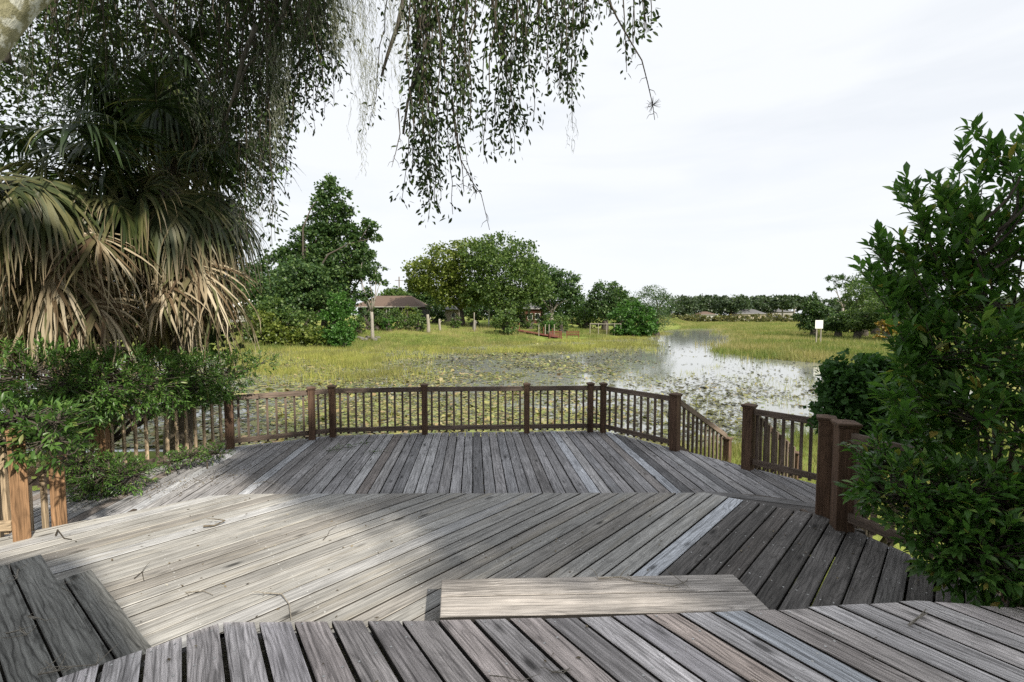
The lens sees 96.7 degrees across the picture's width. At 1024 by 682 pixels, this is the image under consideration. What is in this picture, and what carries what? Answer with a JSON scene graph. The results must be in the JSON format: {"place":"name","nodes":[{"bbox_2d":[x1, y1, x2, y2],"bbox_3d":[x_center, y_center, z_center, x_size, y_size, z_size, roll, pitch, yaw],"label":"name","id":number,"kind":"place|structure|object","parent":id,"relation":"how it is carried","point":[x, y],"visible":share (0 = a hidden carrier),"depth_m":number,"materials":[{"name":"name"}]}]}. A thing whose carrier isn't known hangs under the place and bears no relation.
{"place":"outdoors","nodes":[
{"label":"outdoors","id":0,"kind":"place"},
{"bbox_2d":[0,328,971,451],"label":"lake water","id":1,"kind":"structure","parent":0,"point":[677,340],"depth_m":24.12,"materials":[{"name":"grey liquid"}]},
{"bbox_2d":[26,338,821,448],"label":"lily pads","id":2,"kind":"object","parent":1,"relation":"on","point":[151,437],"visible":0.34,"depth_m":16.72,"materials":[{"name":"green plant"}]},
{"bbox_2d":[226,335,668,385],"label":"marsh reeds","id":3,"kind":"object","parent":1,"relation":"in","point":[345,357],"visible":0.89,"depth_m":36.54,"materials":[{"name":"plant"}]},
{"bbox_2d":[245,362,819,432],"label":"sparse reeds","id":4,"kind":"object","parent":1,"relation":"in","point":[563,385],"visible":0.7,"depth_m":17.76,"materials":[{"name":"plant"}]},
{"bbox_2d":[354,346,822,444],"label":"floating leaves","id":5,"kind":"object","parent":1,"relation":"on","point":[717,421],"visible":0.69,"depth_m":18.60,"materials":[{"name":"green plant"}]},
{"bbox_2d":[0,0,1023,314],"label":"sky","id":6,"kind":"structure","parent":0,"point":[776,136],"materials":[{"name":"white"}]},
{"bbox_2d":[27,315,1022,609],"bbox_3d":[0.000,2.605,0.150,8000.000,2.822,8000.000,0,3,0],"label":"ground","id":7,"kind":"structure","parent":0,"point":[489,337],"depth_m":58.54,"materials":[{"name":"green plant"}]},
{"bbox_2d":[0,155,249,456],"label":"understory tree","id":8,"kind":"object","parent":7,"relation":"on","point":[212,337],"depth_m":9.15,"materials":[{"name":"green plant"}]},
{"bbox_2d":[0,331,279,452],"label":"leafy bush","id":9,"kind":"object","parent":7,"relation":"on","point":[107,400],"visible":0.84,"depth_m":5.88,"materials":[{"name":"green plant"}]},
{"bbox_2d":[1,60,299,458],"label":"cabbage palm","id":10,"kind":"object","parent":7,"relation":"on","point":[192,250],"visible":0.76,"depth_m":6.66,"materials":[{"name":"green plant"}]},
{"bbox_2d":[14,0,310,455],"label":"cabbage palm","id":11,"kind":"object","parent":7,"relation":"on","point":[177,129],"visible":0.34,"depth_m":7.45,"materials":[{"name":"green plant"}]},
{"bbox_2d":[0,476,518,681],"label":"soil","id":12,"kind":"structure","parent":7,"relation":"on","point":[2,675],"depth_m":3.72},
{"bbox_2d":[0,390,103,484],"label":"leafy bush","id":13,"kind":"object","parent":12,"relation":"on","point":[56,417],"visible":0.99,"depth_m":3.97,"materials":[{"name":"green plant"}]},
{"bbox_2d":[0,122,187,487],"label":"cabbage palm","id":14,"kind":"object","parent":12,"relation":"on","point":[53,279],"visible":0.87,"depth_m":5.64,"materials":[{"name":"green plant"}]},
{"bbox_2d":[833,414,1023,608],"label":"laurel bush","id":15,"kind":"object","parent":12,"relation":"on","point":[949,507],"visible":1,"depth_m":2.81,"materials":[{"name":"green plant"}]},
{"bbox_2d":[846,111,1023,595],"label":"laurel tree","id":16,"kind":"object","parent":12,"relation":"on","point":[919,354],"visible":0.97,"depth_m":3.44,"materials":[{"name":"green plant"}]},
{"bbox_2d":[236,245,288,313],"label":"broadleaf tree","id":17,"kind":"object","parent":7,"relation":"on","point":[253,275],"visible":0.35,"depth_m":59.97,"materials":[{"name":"green plant"}]},
{"bbox_2d":[240,294,320,343],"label":"wild bush","id":18,"kind":"object","parent":7,"relation":"on","point":[296,319],"visible":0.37,"depth_m":46.23,"materials":[{"name":"green plant"}]},
{"bbox_2d":[251,309,330,346],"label":"palmetto bush","id":19,"kind":"object","parent":7,"relation":"on","point":[309,336],"visible":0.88,"depth_m":44.98,"materials":[{"name":"green plant"}]},
{"bbox_2d":[264,255,339,325],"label":"round tree","id":20,"kind":"object","parent":7,"relation":"on","point":[296,294],"visible":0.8,"depth_m":48.90,"materials":[{"name":"green plant"}]},
{"bbox_2d":[271,172,383,331],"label":"sweetgum tree","id":21,"kind":"object","parent":7,"relation":"on","point":[327,247],"visible":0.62,"depth_m":52.63,"materials":[{"name":"green plant"}]},
{"bbox_2d":[0,0,661,252],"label":"live oak","id":22,"kind":"object","parent":7,"relation":"on","point":[17,17],"visible":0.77,"depth_m":5.94,"materials":[{"name":"green plant"}]},
{"bbox_2d":[14,39,35,118],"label":"spanish moss","id":23,"kind":"object","parent":22,"relation":"hanging from","point":[25,66],"visible":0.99,"depth_m":4.05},
{"bbox_2d":[178,65,244,158],"bbox_3d":[-3.883,-2.950,5.819,0.840,1.279,0.362,1,3,18],"label":"spanish moss","id":24,"kind":"object","parent":22,"relation":"hanging from","point":[205,111],"visible":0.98,"depth_m":5.86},
{"bbox_2d":[230,180,276,264],"bbox_3d":[-3.713,-1.678,6.469,0.684,1.209,0.274,0,3,0],"label":"spanish moss","id":25,"kind":"object","parent":22,"relation":"hanging from","point":[253,217],"visible":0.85,"depth_m":6.49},
{"bbox_2d":[237,110,272,206],"bbox_3d":[-3.549,-2.498,6.298,0.577,1.421,0.339,1,4,23],"label":"spanish moss","id":26,"kind":"object","parent":22,"relation":"hanging from","point":[255,155],"visible":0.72,"depth_m":6.30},
{"bbox_2d":[248,27,307,171],"bbox_3d":[-2.995,-3.072,5.784,0.732,1.898,0.404,0,3,0],"label":"spanish moss","id":27,"kind":"object","parent":22,"relation":"hanging from","point":[279,82],"visible":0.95,"depth_m":5.83,"materials":[{"name":"plant"}]},
{"bbox_2d":[270,0,330,56],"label":"spanish moss","id":28,"kind":"object","parent":22,"relation":"hanging from","point":[301,20],"visible":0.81,"depth_m":5.79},
{"bbox_2d":[313,0,375,68],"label":"spanish moss","id":29,"kind":"object","parent":22,"relation":"hanging from","point":[336,13],"visible":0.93,"depth_m":5.38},
{"bbox_2d":[346,79,370,174],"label":"spanish moss","id":30,"kind":"object","parent":22,"relation":"hanging from","point":[361,138],"visible":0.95,"depth_m":5.16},
{"bbox_2d":[350,41,384,127],"bbox_3d":[-1.622,-2.861,5.036,0.429,0.966,0.314,0,3,0],"label":"spanish moss","id":31,"kind":"object","parent":22,"relation":"hanging from","point":[370,69],"visible":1,"depth_m":5.04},
{"bbox_2d":[333,0,408,96],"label":"spanish moss","id":32,"kind":"object","parent":22,"relation":"hanging from","point":[364,36],"visible":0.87,"depth_m":5.38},
{"bbox_2d":[384,0,420,111],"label":"spanish moss","id":33,"kind":"object","parent":22,"relation":"hanging from","point":[391,50],"visible":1,"depth_m":4.83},
{"bbox_2d":[315,325,357,348],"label":"wild bush","id":34,"kind":"object","parent":7,"relation":"on","point":[347,337],"visible":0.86,"depth_m":44.63,"materials":[{"name":"green plant"}]},
{"bbox_2d":[315,287,361,342],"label":"columnar shrub","id":35,"kind":"object","parent":7,"relation":"on","point":[337,313],"visible":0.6,"depth_m":46.54,"materials":[{"name":"green plant"}]},
{"bbox_2d":[353,317,366,332],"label":"garden shrub","id":36,"kind":"object","parent":7,"relation":"on","point":[362,319],"visible":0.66,"depth_m":59.85,"materials":[{"name":"green plant"}]},
{"bbox_2d":[346,247,390,339],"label":"leaning tree","id":37,"kind":"object","parent":7,"relation":"on","point":[364,270],"visible":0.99,"depth_m":51.38,"materials":[{"name":"green plant"}]},
{"bbox_2d":[357,302,381,328],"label":"garden shrub","id":38,"kind":"object","parent":7,"relation":"on","point":[376,312],"visible":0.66,"depth_m":65.72,"materials":[{"name":"green plant"}]},
{"bbox_2d":[367,315,383,330],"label":"garden shrub","id":39,"kind":"object","parent":7,"relation":"on","point":[377,322],"visible":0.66,"depth_m":63.64,"materials":[{"name":"green plant"}]},
{"bbox_2d":[380,316,395,331],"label":"garden shrub","id":40,"kind":"object","parent":7,"relation":"on","point":[388,322],"visible":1,"depth_m":62.76,"materials":[{"name":"green plant"}]},
{"bbox_2d":[377,285,407,295],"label":"background tree","id":41,"kind":"object","parent":7,"relation":"on","point":[392,291],"visible":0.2,"depth_m":102.37,"materials":[{"name":"green plant"}]},
{"bbox_2d":[355,296,431,321],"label":"house","id":42,"kind":"structure","parent":7,"relation":"on","point":[400,302],"depth_m":81.83,"materials":[{"name":"brown"}]},
{"bbox_2d":[386,307,416,329],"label":"leafy shrub","id":43,"kind":"object","parent":7,"relation":"on","point":[401,323],"visible":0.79,"depth_m":65.40,"materials":[{"name":"green plant"}]},
{"bbox_2d":[409,313,426,330],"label":"garden shrub","id":44,"kind":"object","parent":7,"relation":"on","point":[421,320],"visible":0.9,"depth_m":63.69,"materials":[{"name":"green plant"}]},
{"bbox_2d":[404,283,434,305],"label":"background tree","id":45,"kind":"object","parent":7,"relation":"on","point":[422,297],"visible":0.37,"depth_m":105.12,"materials":[{"name":"green plant"}]},
{"bbox_2d":[425,303,446,322],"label":"leafy shrub","id":46,"kind":"object","parent":7,"relation":"on","point":[436,312],"visible":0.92,"depth_m":83.25,"materials":[{"name":"green plant"}]},
{"bbox_2d":[212,320,673,351],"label":"shore grass","id":47,"kind":"structure","parent":7,"relation":"on","point":[478,338],"depth_m":55.28,"materials":[{"name":"plant"}]},
{"bbox_2d":[400,236,500,325],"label":"shade tree","id":48,"kind":"object","parent":7,"relation":"on","point":[429,274],"visible":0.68,"depth_m":74.94,"materials":[{"name":"green plant"}]},
{"bbox_2d":[445,306,463,321],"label":"garden shed","id":49,"kind":"structure","parent":7,"relation":"on","point":[450,314],"depth_m":87.84,"materials":[{"name":"grey"}]},
{"bbox_2d":[449,315,461,327],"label":"garden shrub","id":50,"kind":"object","parent":7,"relation":"on","point":[455,323],"visible":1,"depth_m":71.53,"materials":[{"name":"green plant"}]},
{"bbox_2d":[463,297,520,319],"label":"background tree","id":51,"kind":"object","parent":7,"relation":"on","point":[481,311],"visible":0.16,"depth_m":102.45,"materials":[{"name":"green plant"}]},
{"bbox_2d":[489,308,519,334],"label":"leafy shrub","id":52,"kind":"object","parent":7,"relation":"on","point":[506,322],"visible":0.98,"depth_m":63.23,"materials":[{"name":"green plant"}]},
{"bbox_2d":[457,230,556,318],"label":"shade tree","id":53,"kind":"object","parent":7,"relation":"on","point":[503,291],"visible":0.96,"depth_m":71.67,"materials":[{"name":"green plant"}]},
{"bbox_2d":[518,312,536,328],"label":"garden shrub","id":54,"kind":"object","parent":7,"relation":"on","point":[528,324],"visible":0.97,"depth_m":75.64,"materials":[{"name":"green plant"}]},
{"bbox_2d":[126,436,935,607],"bbox_3d":[-1.518,2.486,5.735,9.965,1.615,6.765,0,3,0],"label":"deck frame","id":55,"kind":"object","parent":7,"relation":"on","point":[804,510],"visible":0.05,"depth_m":6.61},
{"bbox_2d":[0,492,726,671],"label":"deck","id":56,"kind":"structure","parent":55,"relation":"on","point":[364,580],"depth_m":3.82,"materials":[{"name":"grey wood"}]},
{"bbox_2d":[0,426,31,541],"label":"deck railing","id":57,"kind":"object","parent":56,"relation":"on","point":[16,522],"visible":0.58,"depth_m":3.96,"materials":[{"name":"orange wood"}]},
{"bbox_2d":[25,570,150,677],"bbox_3d":[-2.605,1.755,2.705,1.520,0.100,0.450,2,4,36],"label":"stair tread","id":58,"kind":"object","parent":56,"relation":"on","point":[107,622],"visible":0.41,"depth_m":2.80,"materials":[{"name":"wood"}]},
{"bbox_2d":[5,431,861,552],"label":"deck","id":59,"kind":"structure","parent":55,"relation":"on","point":[613,458],"depth_m":6.75,"materials":[{"name":"wood"}]},
{"bbox_2d":[0,454,67,537],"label":"deck railing","id":60,"kind":"object","parent":59,"relation":"on","point":[57,488],"visible":0.22,"depth_m":4.29,"materials":[{"name":"orange wood"}]},
{"bbox_2d":[62,440,160,501],"bbox_3d":[-5.216,1.669,5.841,1.126,0.830,0.974,-3,4,-38],"label":"leafy bush","id":61,"kind":"object","parent":59,"relation":"on","point":[93,481],"visible":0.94,"depth_m":5.76,"materials":[{"name":"green plant"}]},
{"bbox_2d":[153,441,235,473],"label":"leafy bush","id":62,"kind":"object","parent":59,"relation":"on","point":[211,453],"visible":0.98,"depth_m":6.80,"materials":[{"name":"green plant"}]},
{"bbox_2d":[6,382,682,487],"bbox_3d":[-2.570,1.504,7.698,10.733,1.250,2.396,-1,3,-13],"label":"deck railing","id":63,"kind":"object","parent":59,"relation":"on","point":[106,441],"visible":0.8,"depth_m":8.57,"materials":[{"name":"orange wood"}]},
{"bbox_2d":[8,432,958,681],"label":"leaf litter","id":64,"kind":"object","parent":59,"relation":"on","point":[365,525],"visible":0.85,"depth_m":4.71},
{"bbox_2d":[680,400,732,462],"bbox_3d":[3.630,1.984,8.553,2.146,2.093,0.220,-3,4,-40],"label":"stair railing","id":65,"kind":"object","parent":59,"relation":"on","point":[726,439],"visible":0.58,"depth_m":8.47,"materials":[{"name":"brown wood"}]},
{"bbox_2d":[701,491,864,533],"bbox_3d":[2.997,1.938,5.185,1.568,0.153,0.532,2,4,31],"label":"border step","id":66,"kind":"object","parent":59,"relation":"on","point":[794,505],"visible":0.33,"depth_m":5.27,"materials":[{"name":"wood"}]},
{"bbox_2d":[741,403,869,517],"bbox_3d":[4.004,1.585,6.307,0.180,1.250,1.588,-3,4,-40],"label":"deck railing","id":67,"kind":"object","parent":59,"relation":"on","point":[750,425],"visible":0.58,"depth_m":6.60,"materials":[{"name":"brown wood"}]},
{"bbox_2d":[633,497,742,575],"bbox_3d":[0.998,1.784,3.427,0.136,0.036,4.045,3,5,44],"label":"board","id":68,"kind":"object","parent":55,"relation":"on","point":[667,558],"depth_m":3.96,"materials":[{"name":"wood"}]},
{"bbox_2d":[660,500,1005,610],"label":"deck","id":69,"kind":"structure","parent":55,"relation":"on","point":[779,559],"depth_m":3.61,"materials":[{"name":"wood"}]},
{"bbox_2d":[440,574,768,621],"bbox_3d":[0.543,1.703,2.914,2.025,0.178,0.385,0,3,-2],"label":"box step","id":70,"kind":"object","parent":69,"relation":"on","point":[507,599],"visible":0.88,"depth_m":2.87,"materials":[{"name":"wood"}]},
{"bbox_2d":[588,566,689,588],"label":"fallen twig","id":71,"kind":"object","parent":70,"relation":"on","point":[630,579],"visible":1,"depth_m":3.03,"materials":[{"name":"wood"}]},
{"bbox_2d":[815,414,1023,606],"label":"deck railing","id":72,"kind":"object","parent":69,"relation":"on","point":[834,463],"visible":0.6,"depth_m":4.11,"materials":[{"name":"brown wood"}]},
{"bbox_2d":[815,537,964,603],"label":"deck fascia","id":73,"kind":"structure","parent":55,"relation":"attached to","point":[935,584],"depth_m":3.91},
{"bbox_2d":[521,303,540,323],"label":"house","id":74,"kind":"structure","parent":7,"relation":"on","point":[534,311],"depth_m":95.81,"materials":[{"name":"white brick"}]},
{"bbox_2d":[534,313,570,332],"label":"leafy shrub","id":75,"kind":"object","parent":7,"relation":"on","point":[560,325],"visible":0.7,"depth_m":69.76,"materials":[{"name":"green plant"}]},
{"bbox_2d":[520,255,588,319],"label":"shade tree","id":76,"kind":"object","parent":7,"relation":"on","point":[567,293],"visible":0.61,"depth_m":78.77,"materials":[{"name":"green plant"}]},
{"bbox_2d":[557,296,597,322],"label":"background tree","id":77,"kind":"object","parent":7,"relation":"on","point":[574,312],"visible":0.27,"depth_m":108.02,"materials":[{"name":"green plant"}]},
{"bbox_2d":[560,311,601,328],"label":"hedge","id":78,"kind":"object","parent":7,"relation":"on","point":[584,323],"visible":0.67,"depth_m":83.48,"materials":[{"name":"green plant"}]},
{"bbox_2d":[580,279,631,329],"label":"cedar tree","id":79,"kind":"object","parent":7,"relation":"on","point":[612,294],"visible":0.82,"depth_m":80.91,"materials":[{"name":"green plant"}]},
{"bbox_2d":[605,298,660,336],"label":"bright bush","id":80,"kind":"object","parent":7,"relation":"on","point":[635,324],"visible":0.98,"depth_m":68.03,"materials":[{"name":"green plant"}]},
{"bbox_2d":[628,285,679,335],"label":"feathery tree","id":81,"kind":"object","parent":7,"relation":"on","point":[663,299],"visible":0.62,"depth_m":70.96,"materials":[{"name":"green plant"}]},
{"bbox_2d":[659,295,700,319],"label":"oak tree","id":82,"kind":"object","parent":7,"relation":"on","point":[680,302],"visible":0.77,"depth_m":230.25,"materials":[{"name":"green plant"}]},
{"bbox_2d":[678,294,709,313],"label":"oak tree","id":83,"kind":"object","parent":7,"relation":"on","point":[701,301],"visible":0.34,"depth_m":237.62,"materials":[{"name":"green plant"}]},
{"bbox_2d":[696,293,718,312],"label":"oak tree","id":84,"kind":"object","parent":7,"relation":"on","point":[711,299],"visible":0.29,"depth_m":247.41,"materials":[{"name":"green plant"}]},
{"bbox_2d":[711,294,754,314],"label":"oak tree","id":85,"kind":"object","parent":7,"relation":"on","point":[729,305],"visible":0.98,"depth_m":228.70,"materials":[{"name":"green plant"}]},
{"bbox_2d":[729,309,766,320],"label":"house","id":86,"kind":"structure","parent":7,"relation":"on","point":[748,312],"depth_m":226.48,"materials":[{"name":"grey"}]},
{"bbox_2d":[732,294,768,311],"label":"oak tree","id":87,"kind":"object","parent":7,"relation":"on","point":[758,305],"visible":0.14,"depth_m":235.70,"materials":[{"name":"green plant"}]},
{"bbox_2d":[748,295,776,313],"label":"oak tree","id":88,"kind":"object","parent":7,"relation":"on","point":[765,307],"visible":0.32,"depth_m":246.96,"materials":[{"name":"green plant"}]},
{"bbox_2d":[680,325,885,361],"bbox_3d":[31.580,-1.080,65.571,14.744,1.407,84.796,1,4,21],"label":"tall sedge","id":89,"kind":"object","parent":7,"relation":"on","point":[742,349],"visible":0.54,"depth_m":39.84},
{"bbox_2d":[766,294,800,316],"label":"tree","id":90,"kind":"object","parent":7,"relation":"on","point":[783,302],"visible":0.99,"depth_m":227.81,"materials":[{"name":"green plant"}]},
{"bbox_2d":[549,317,1023,383],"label":"marsh grass","id":91,"kind":"structure","parent":7,"relation":"on","point":[801,341],"depth_m":48.08,"materials":[{"name":"plant"}]},
{"bbox_2d":[791,291,835,335],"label":"tree","id":92,"kind":"object","parent":7,"relation":"on","point":[811,314],"visible":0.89,"depth_m":61.48,"materials":[{"name":"green plant"}]},
{"bbox_2d":[815,320,822,342],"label":"sign board","id":93,"kind":"object","parent":7,"relation":"on","point":[818,324],"visible":0.87,"depth_m":45.91,"materials":[{"name":"white paint"}]},
{"bbox_2d":[634,420,1023,531],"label":"grass","id":94,"kind":"structure","parent":7,"relation":"on","point":[796,434],"depth_m":10.59,"materials":[{"name":"plant"}]},
{"bbox_2d":[822,313,855,336],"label":"scrub tree","id":95,"kind":"object","parent":7,"relation":"on","point":[830,324],"visible":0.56,"depth_m":57.57,"materials":[{"name":"green plant"}]},
{"bbox_2d":[825,273,857,310],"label":"pine tree","id":96,"kind":"object","parent":7,"relation":"on","point":[828,289],"visible":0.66,"depth_m":77.64,"materials":[{"name":"green plant"}]},
{"bbox_2d":[835,307,878,339],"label":"scrub tree","id":97,"kind":"object","parent":7,"relation":"on","point":[856,327],"visible":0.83,"depth_m":55.72,"materials":[{"name":"green plant"}]},
{"bbox_2d":[838,274,883,336],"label":"scrub tree","id":98,"kind":"object","parent":7,"relation":"on","point":[861,298],"visible":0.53,"depth_m":59.75,"materials":[{"name":"green plant"}]},
{"bbox_2d":[846,270,879,334],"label":"scrub tree","id":99,"kind":"object","parent":7,"relation":"on","point":[873,332],"visible":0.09,"depth_m":66.15,"materials":[{"name":"green plant"}]},
{"bbox_2d":[803,348,945,546],"bbox_3d":[4.357,1.457,5.471,1.590,2.738,1.199,0,3,0],"label":"juniper bush","id":100,"kind":"object","parent":7,"relation":"on","point":[841,390],"visible":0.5,"depth_m":5.25,"materials":[{"name":"green plant"}]},
{"bbox_2d":[859,290,903,337],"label":"scrub tree","id":101,"kind":"object","parent":7,"relation":"on","point":[874,305],"visible":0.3,"depth_m":54.19,"materials":[{"name":"green plant"}]},
{"bbox_2d":[873,319,899,339],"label":"orange bush","id":102,"kind":"object","parent":7,"relation":"on","point":[882,324],"visible":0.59,"depth_m":49.93,"materials":[{"name":"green plant"}]},
{"bbox_2d":[56,600,1023,681],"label":"deck","id":103,"kind":"structure","parent":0,"point":[980,644],"depth_m":2.18,"materials":[{"name":"wood"}]},
{"bbox_2d":[0,555,107,681],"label":"stair landing","id":104,"kind":"object","parent":103,"relation":"attached to","point":[35,586],"visible":0.91,"depth_m":2.33,"materials":[{"name":"wood"}]},
{"bbox_2d":[38,643,118,674],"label":"fallen twig","id":105,"kind":"object","parent":104,"relation":"on","point":[54,669],"visible":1,"depth_m":2.05,"materials":[{"name":"wood"}]},
{"bbox_2d":[97,632,400,681],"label":"deck fascia","id":106,"kind":"structure","parent":103,"relation":"attached to","point":[224,659],"depth_m":2.33,"materials":[{"name":"wood"}]},
{"bbox_2d":[714,611,876,681],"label":"board","id":107,"kind":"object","parent":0,"point":[824,665],"depth_m":2.18,"materials":[{"name":"wood"}]},
{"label":"stair","id":108,"kind":"object","parent":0,"visible":0},
{"bbox_2d":[754,415,798,479],"bbox_3d":[4.394,2.039,7.611,2.146,2.093,0.220,-3,4,-40],"label":"stair railing","id":109,"kind":"object","parent":108,"relation":"attached to","point":[787,448],"visible":0.26,"depth_m":7.43,"materials":[{"name":"brown wood"}]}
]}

